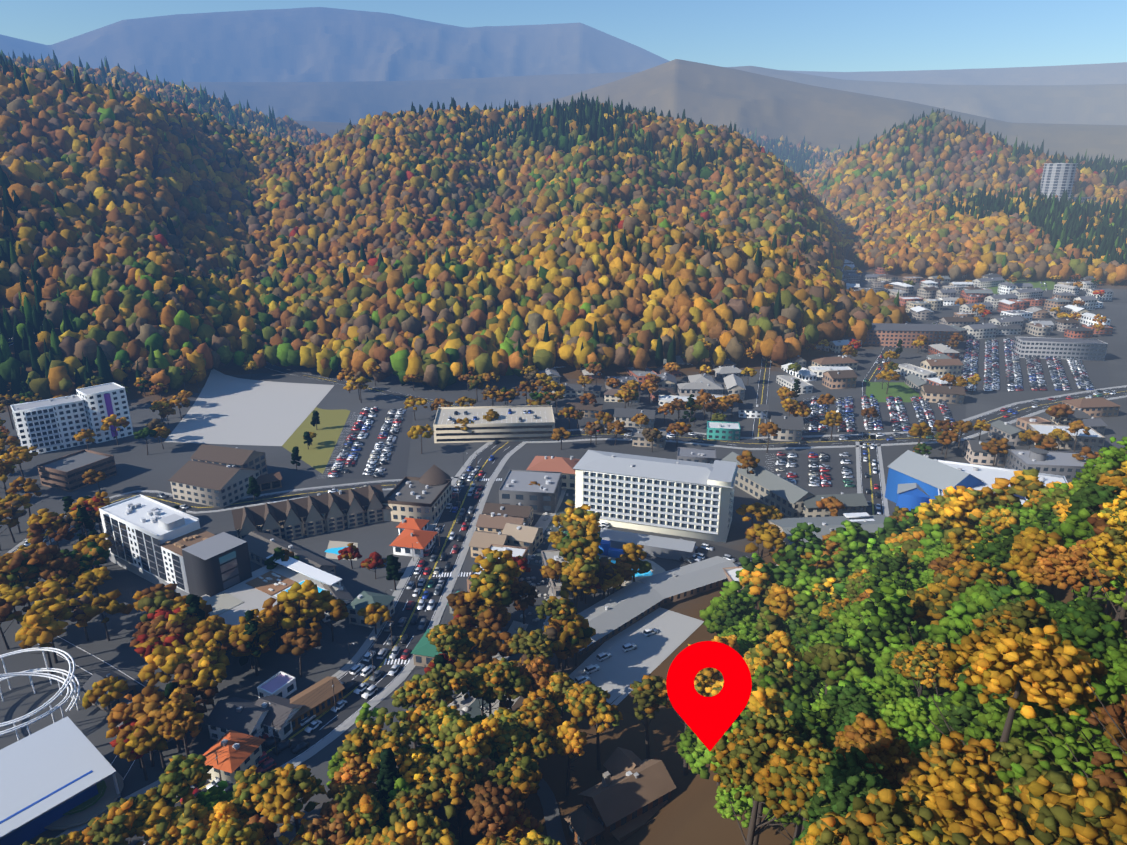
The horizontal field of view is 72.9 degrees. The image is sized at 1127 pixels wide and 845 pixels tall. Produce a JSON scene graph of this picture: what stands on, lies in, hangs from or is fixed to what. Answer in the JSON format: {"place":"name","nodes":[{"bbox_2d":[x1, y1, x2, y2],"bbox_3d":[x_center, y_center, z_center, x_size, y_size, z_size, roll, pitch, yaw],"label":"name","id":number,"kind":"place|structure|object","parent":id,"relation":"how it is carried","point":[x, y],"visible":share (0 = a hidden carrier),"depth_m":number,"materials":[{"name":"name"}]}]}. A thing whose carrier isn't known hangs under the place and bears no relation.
{"place":"outdoors","nodes":[
{"label":"outdoors","id":0,"kind":"place"},
{"bbox_2d":[0,163,1119,844],"bbox_3d":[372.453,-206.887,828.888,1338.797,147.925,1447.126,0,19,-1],"label":"buildings","id":1,"kind":"structure","parent":0,"point":[202,577],"depth_m":326.76,"materials":[{"name":"white concrete"}]},
{"bbox_2d":[0,259,1119,838],"bbox_3d":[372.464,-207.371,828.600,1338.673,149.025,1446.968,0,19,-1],"label":"building roofs","id":2,"kind":"structure","parent":1,"relation":"on","point":[42,763],"depth_m":301.01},
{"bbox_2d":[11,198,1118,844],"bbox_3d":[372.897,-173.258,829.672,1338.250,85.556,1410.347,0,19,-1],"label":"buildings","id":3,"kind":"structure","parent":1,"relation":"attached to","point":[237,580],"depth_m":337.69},
{"bbox_2d":[0,7,1126,844],"bbox_3d":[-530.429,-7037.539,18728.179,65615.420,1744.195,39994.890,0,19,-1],"label":"terrain","id":4,"kind":"structure","parent":0,"point":[326,71],"depth_m":774.50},
{"bbox_2d":[0,263,1106,780],"bbox_3d":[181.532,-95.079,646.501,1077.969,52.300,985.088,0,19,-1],"label":"town trees","id":5,"kind":"object","parent":4,"relation":"on","point":[180,635],"depth_m":252.29,"materials":[{"name":"plant"}]},
{"bbox_2d":[0,49,1126,403],"bbox_3d":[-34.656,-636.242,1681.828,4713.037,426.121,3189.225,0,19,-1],"label":"forested hills","id":6,"kind":"structure","parent":4,"relation":"on","point":[286,241],"depth_m":785.81,"materials":[{"name":"plant"}]},
{"bbox_2d":[22,437,1126,844],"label":"trees","id":7,"kind":"object","parent":4,"relation":"on","point":[486,765],"depth_m":155.36,"materials":[{"name":"plant"}]},
{"bbox_2d":[567,765,670,844],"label":"house walls","id":8,"kind":"structure","parent":4,"relation":"on","point":[627,829],"depth_m":168.14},
{"bbox_2d":[563,747,675,841],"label":"cabin roof","id":9,"kind":"structure","parent":8,"relation":"on","point":[621,795],"depth_m":170.15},
{"bbox_2d":[666,641,751,750],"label":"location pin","id":10,"kind":"object","parent":4,"relation":"on","point":[709,721],"visible":1,"depth_m":69.15,"materials":[{"name":"red plastic"}]},
{"bbox_2d":[464,468,1073,634],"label":"trees","id":11,"kind":"object","parent":4,"relation":"on","point":[492,583],"depth_m":237.58,"materials":[{"name":"green plant"}]},
{"bbox_2d":[556,490,1126,844],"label":"trees","id":12,"kind":"object","parent":4,"relation":"on","point":[841,780],"depth_m":76.98,"materials":[{"name":"green plant"}]},
{"bbox_2d":[0,0,1126,71],"label":"sky","id":13,"kind":"structure","parent":0,"point":[792,35],"materials":[{"name":"blue"}]},
{"bbox_2d":[5,277,1126,844],"bbox_3d":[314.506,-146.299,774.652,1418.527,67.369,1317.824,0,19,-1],"label":"pavement","id":14,"kind":"structure","parent":0,"point":[225,409],"depth_m":372.04,"materials":[{"name":"grey asphalt"}]},
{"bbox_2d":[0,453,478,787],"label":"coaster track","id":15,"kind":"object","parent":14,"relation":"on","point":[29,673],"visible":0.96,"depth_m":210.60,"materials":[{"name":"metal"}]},
{"bbox_2d":[277,546,652,594],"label":"pool water","id":16,"kind":"structure","parent":14,"relation":"on","point":[336,550],"depth_m":279.52,"materials":[{"name":"teal liquid"}]},
{"bbox_2d":[450,488,574,714],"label":"creek boulders","id":17,"kind":"object","parent":14,"relation":"on","point":[464,709],"visible":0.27,"depth_m":266.62,"materials":[{"name":"grey stone"}]},
{"bbox_2d":[8,290,1126,844],"bbox_3d":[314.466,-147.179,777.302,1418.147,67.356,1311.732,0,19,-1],"label":"road markings","id":18,"kind":"object","parent":14,"relation":"on","point":[470,524],"visible":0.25,"depth_m":333.56,"materials":[{"name":"paint"}]},
{"bbox_2d":[24,279,1116,801],"bbox_3d":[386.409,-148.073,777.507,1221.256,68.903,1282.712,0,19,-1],"label":"cars","id":19,"kind":"object","parent":14,"relation":"on","point":[898,413],"visible":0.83,"depth_m":403.50,"materials":[{"name":"paint"}]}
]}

